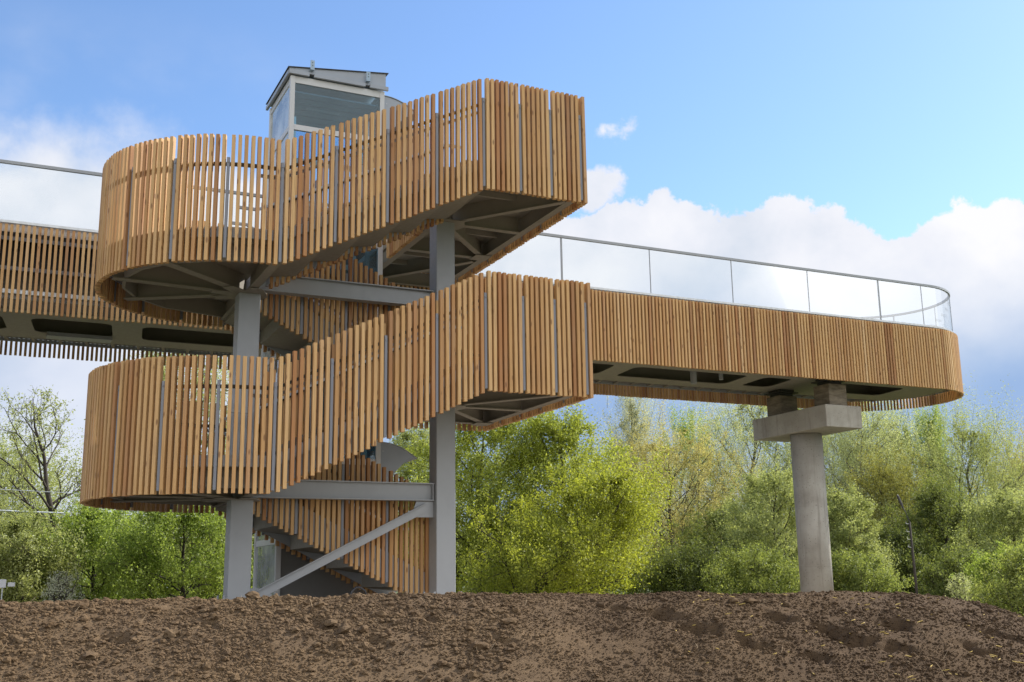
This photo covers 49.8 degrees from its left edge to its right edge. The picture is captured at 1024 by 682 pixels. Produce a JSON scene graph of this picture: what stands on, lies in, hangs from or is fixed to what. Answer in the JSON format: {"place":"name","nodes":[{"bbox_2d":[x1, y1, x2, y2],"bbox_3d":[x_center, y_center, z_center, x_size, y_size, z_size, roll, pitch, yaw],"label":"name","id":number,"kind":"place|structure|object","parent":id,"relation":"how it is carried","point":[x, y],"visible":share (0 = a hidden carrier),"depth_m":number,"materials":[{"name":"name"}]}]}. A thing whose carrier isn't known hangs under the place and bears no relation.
{"place":"outdoors","nodes":[
{"label":"outdoors","id":0,"kind":"place"},
{"bbox_2d":[0,489,78,493],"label":"overhead cable","id":1,"kind":"object","parent":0,"point":[37,491],"visible":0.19,"depth_m":29.23,"materials":[{"name":"black metal"}]},
{"bbox_2d":[0,510,223,517],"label":"overhead cable","id":2,"kind":"object","parent":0,"point":[52,512],"visible":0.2,"depth_m":28.31,"materials":[{"name":"black metal"}]},
{"bbox_2d":[82,586,797,596],"bbox_3d":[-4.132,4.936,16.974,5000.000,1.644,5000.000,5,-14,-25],"label":"ground","id":3,"kind":"structure","parent":0,"point":[467,586],"depth_m":175.48,"materials":[{"name":"green soil"}]},
{"bbox_2d":[0,579,14,599],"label":"sensor pole","id":4,"kind":"object","parent":3,"relation":"on","point":[3,583],"visible":0.97,"depth_m":21.33,"materials":[{"name":"white plastic"}]},
{"bbox_2d":[0,498,98,602],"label":"leafy bush","id":5,"kind":"object","parent":3,"relation":"on","point":[18,541],"visible":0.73,"depth_m":25.52,"materials":[{"name":"green plant"}]},
{"bbox_2d":[0,399,111,587],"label":"willow tree","id":6,"kind":"object","parent":3,"relation":"on","point":[4,483],"visible":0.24,"depth_m":47.05,"materials":[{"name":"green plant"}]},
{"bbox_2d":[0,385,117,582],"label":"bare tree","id":7,"kind":"object","parent":3,"relation":"on","point":[49,503],"visible":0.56,"depth_m":31.01,"materials":[{"name":"green plant"}]},
{"bbox_2d":[37,569,88,601],"bbox_3d":[-6.238,3.545,15.399,0.785,0.737,0.674,5,-14,-25],"label":"shrub","id":8,"kind":"object","parent":3,"relation":"on","point":[60,587],"visible":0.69,"depth_m":15.34,"materials":[{"name":"grey plant"}]},
{"bbox_2d":[8,489,173,602],"bbox_3d":[-10.565,5.593,27.508,4.685,4.042,3.852,9,-16,-38],"label":"leafy bush","id":9,"kind":"object","parent":3,"relation":"on","point":[100,519],"visible":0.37,"depth_m":27.05,"materials":[{"name":"green plant"}]},
{"bbox_2d":[69,350,254,596],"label":"willow tree","id":10,"kind":"object","parent":3,"relation":"on","point":[217,377],"visible":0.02,"depth_m":41.50,"materials":[{"name":"green plant"}]},
{"bbox_2d":[88,505,253,599],"bbox_3d":[-7.791,5.149,26.181,4.109,3.670,4.028,0,-12,-6],"label":"leafy bush","id":11,"kind":"object","parent":3,"relation":"on","point":[141,560],"visible":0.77,"depth_m":25.73,"materials":[{"name":"green plant"}]},
{"bbox_2d":[127,449,254,597],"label":"leafy tree","id":12,"kind":"object","parent":3,"relation":"on","point":[252,555],"visible":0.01,"depth_m":47.12,"materials":[{"name":"green plant"}]},
{"bbox_2d":[253,60,416,597],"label":"lift tower","id":13,"kind":"structure","parent":3,"relation":"on","point":[311,98],"depth_m":22.09,"materials":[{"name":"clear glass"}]},
{"bbox_2d":[80,78,593,599],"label":"stair tower","id":14,"kind":"structure","parent":3,"relation":"on","point":[446,224],"depth_m":17.55,"materials":[{"name":"wood"}]},
{"bbox_2d":[350,586,366,594],"bbox_3d":[-2.146,3.627,15.528,0.395,0.334,0.057,10,-16,-40],"label":"hose loop","id":15,"kind":"object","parent":3,"relation":"on","point":[361,588],"visible":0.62,"depth_m":15.56,"materials":[{"name":"black rubber"}]},
{"bbox_2d":[388,422,475,593],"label":"willow tree","id":16,"kind":"object","parent":3,"relation":"on","point":[405,437],"visible":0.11,"depth_m":49.14,"materials":[{"name":"green plant"}]},
{"bbox_2d":[393,415,580,592],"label":"maple tree","id":17,"kind":"object","parent":3,"relation":"on","point":[476,461],"visible":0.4,"depth_m":41.31,"materials":[{"name":"green plant"}]},
{"bbox_2d":[0,591,1023,681],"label":"soil mound","id":18,"kind":"object","parent":3,"relation":"on","point":[971,643],"visible":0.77,"depth_m":8.83,"materials":[{"name":"brown soil"}]},
{"bbox_2d":[0,590,1023,681],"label":"soil clods","id":19,"kind":"object","parent":18,"relation":"on","point":[50,607],"visible":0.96,"depth_m":8.98,"materials":[{"name":"brown soil"}]},
{"bbox_2d":[676,593,1022,681],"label":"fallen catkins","id":20,"kind":"object","parent":18,"relation":"on","point":[863,623],"visible":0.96,"depth_m":8.95,"materials":[{"name":"brown plant"}]},
{"bbox_2d":[8,509,1021,597],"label":"woodland","id":21,"kind":"object","parent":3,"relation":"on","point":[252,568],"depth_m":96.71,"materials":[{"name":"green plant"}]},
{"bbox_2d":[456,439,679,593],"bbox_3d":[1.137,6.701,36.315,7.201,6.902,8.141,11,-17,-43],"label":"maple tree","id":22,"kind":"object","parent":3,"relation":"on","point":[614,491],"visible":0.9,"depth_m":35.52,"materials":[{"name":"green plant"}]},
{"bbox_2d":[459,403,678,594],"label":"maple tree","id":23,"kind":"object","parent":3,"relation":"on","point":[552,429],"visible":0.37,"depth_m":41.15,"materials":[{"name":"green plant"}]},
{"bbox_2d":[573,395,688,590],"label":"poplar tree","id":24,"kind":"object","parent":3,"relation":"on","point":[627,408],"visible":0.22,"depth_m":71.50,"materials":[{"name":"green plant"}]},
{"bbox_2d":[559,398,783,593],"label":"willow tree","id":25,"kind":"object","parent":3,"relation":"on","point":[696,457],"visible":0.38,"depth_m":54.24,"materials":[{"name":"green plant"}]},
{"bbox_2d":[609,524,748,594],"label":"leafy bush","id":26,"kind":"object","parent":3,"relation":"on","point":[684,563],"visible":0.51,"depth_m":40.51,"materials":[{"name":"green plant"}]},
{"bbox_2d":[637,401,740,591],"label":"poplar tree","id":27,"kind":"object","parent":3,"relation":"on","point":[687,435],"visible":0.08,"depth_m":76.88,"materials":[{"name":"green plant"}]},
{"bbox_2d":[654,491,790,590],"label":"leafy tree","id":28,"kind":"object","parent":3,"relation":"on","point":[704,530],"visible":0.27,"depth_m":48.06,"materials":[{"name":"green plant"}]},
{"bbox_2d":[688,456,798,592],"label":"leafy tree","id":29,"kind":"object","parent":3,"relation":"on","point":[754,526],"visible":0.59,"depth_m":43.74,"materials":[{"name":"green plant"}]},
{"bbox_2d":[698,540,800,594],"bbox_3d":[8.144,8.060,36.078,4.787,3.317,4.216,5,-14,-25],"label":"leafy bush","id":30,"kind":"object","parent":3,"relation":"on","point":[758,561],"visible":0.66,"depth_m":35.74,"materials":[{"name":"green plant"}]},
{"bbox_2d":[652,400,848,571],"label":"willow tree","id":31,"kind":"object","parent":3,"relation":"on","point":[745,421],"visible":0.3,"depth_m":60.13,"materials":[{"name":"green plant"}]},
{"bbox_2d":[753,379,861,591],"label":"bridge pier","id":32,"kind":"structure","parent":3,"relation":"on","point":[803,431],"depth_m":29.97,"materials":[{"name":"concrete"}]},
{"bbox_2d":[0,159,963,411],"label":"footbridge","id":33,"kind":"object","parent":32,"relation":"on","point":[654,346],"visible":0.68,"depth_m":27.29,"materials":[{"name":"wood"}]},
{"bbox_2d":[721,408,904,562],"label":"willow tree","id":34,"kind":"object","parent":3,"relation":"on","point":[790,461],"visible":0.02,"depth_m":62.92,"materials":[{"name":"green plant"}]},
{"bbox_2d":[738,399,964,550],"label":"willow tree","id":35,"kind":"object","parent":3,"relation":"on","point":[858,434],"visible":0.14,"depth_m":55.71,"materials":[{"name":"green plant"}]},
{"bbox_2d":[794,541,918,593],"bbox_3d":[10.434,7.580,33.697,3.598,2.852,3.398,5,-14,-25],"label":"leafy bush","id":36,"kind":"object","parent":3,"relation":"on","point":[860,573],"visible":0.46,"depth_m":33.23,"materials":[{"name":"green plant"}]},
{"bbox_2d":[827,478,906,591],"bbox_3d":[12.023,7.361,39.356,3.497,4.996,3.842,-1,-12,-1],"label":"leafy tree","id":37,"kind":"object","parent":3,"relation":"on","point":[847,521],"visible":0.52,"depth_m":39.13,"materials":[{"name":"green plant"}]},
{"bbox_2d":[848,514,948,594],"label":"leafy bush","id":38,"kind":"object","parent":3,"relation":"on","point":[900,547],"visible":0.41,"depth_m":41.02,"materials":[{"name":"green plant"}]},
{"bbox_2d":[826,424,971,575],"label":"leafy tree","id":39,"kind":"object","parent":3,"relation":"on","point":[889,476],"visible":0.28,"depth_m":48.31,"materials":[{"name":"green plant"}]},
{"bbox_2d":[825,400,975,578],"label":"willow tree","id":40,"kind":"object","parent":3,"relation":"on","point":[904,436],"visible":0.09,"depth_m":62.04,"materials":[{"name":"green plant"}]},
{"bbox_2d":[896,494,917,593],"bbox_3d":[9.982,5.426,27.740,0.323,3.129,0.126,-5,-13,19],"label":"trunk","id":41,"kind":"object","parent":3,"relation":"on","point":[912,549],"visible":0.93,"depth_m":27.75,"materials":[{"name":"brown plant"}]},
{"bbox_2d":[889,403,974,532],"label":"poplar tree","id":42,"kind":"object","parent":3,"relation":"on","point":[935,420],"visible":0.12,"depth_m":59.96,"materials":[{"name":"green plant"}]},
{"bbox_2d":[860,373,1023,549],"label":"willow tree","id":43,"kind":"object","parent":3,"relation":"on","point":[983,451],"visible":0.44,"depth_m":52.61,"materials":[{"name":"green plant"}]},
{"bbox_2d":[877,465,1020,591],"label":"leafy tree","id":44,"kind":"object","parent":3,"relation":"on","point":[936,512],"visible":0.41,"depth_m":43.06,"materials":[{"name":"green plant"}]},
{"bbox_2d":[909,539,995,597],"bbox_3d":[12.630,6.982,30.907,3.952,2.964,3.153,10,-17,-41],"label":"leafy bush","id":45,"kind":"object","parent":3,"relation":"on","point":[949,560],"visible":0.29,"depth_m":30.66,"materials":[{"name":"green plant"}]},
{"bbox_2d":[944,570,981,600],"bbox_3d":[9.712,5.484,23.552,0.798,1.165,0.984,-1,-12,-1],"label":"shrub","id":46,"kind":"object","parent":3,"relation":"on","point":[955,584],"visible":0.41,"depth_m":23.55,"materials":[{"name":"green plant"}]},
{"bbox_2d":[936,477,1023,570],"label":"leafy tree","id":47,"kind":"object","parent":3,"relation":"on","point":[1002,510],"visible":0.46,"depth_m":39.29,"materials":[{"name":"green plant"}]},
{"bbox_2d":[948,539,1020,607],"bbox_3d":[12.090,5.866,26.770,2.787,2.161,2.537,-4,-13,14],"label":"leafy bush","id":48,"kind":"object","parent":3,"relation":"on","point":[980,561],"visible":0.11,"depth_m":26.95,"materials":[{"name":"green plant"}]},
{"bbox_2d":[958,536,1023,615],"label":"leafy bush","id":49,"kind":"object","parent":3,"relation":"on","point":[1012,576],"visible":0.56,"depth_m":19.40,"materials":[{"name":"green plant"}]},
{"bbox_2d":[958,411,1023,533],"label":"willow tree","id":50,"kind":"object","parent":3,"relation":"on","point":[1021,431],"visible":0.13,"depth_m":67.19,"materials":[{"name":"green plant"}]},
{"bbox_2d":[0,0,1023,579],"label":"sky","id":51,"kind":"structure","parent":0,"point":[884,139],"materials":[{"name":"blue"}]},
{"bbox_2d":[3,587,1022,677],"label":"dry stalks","id":52,"kind":"object","parent":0,"point":[548,619],"visible":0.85,"depth_m":9.24,"materials":[{"name":"beige plant"}]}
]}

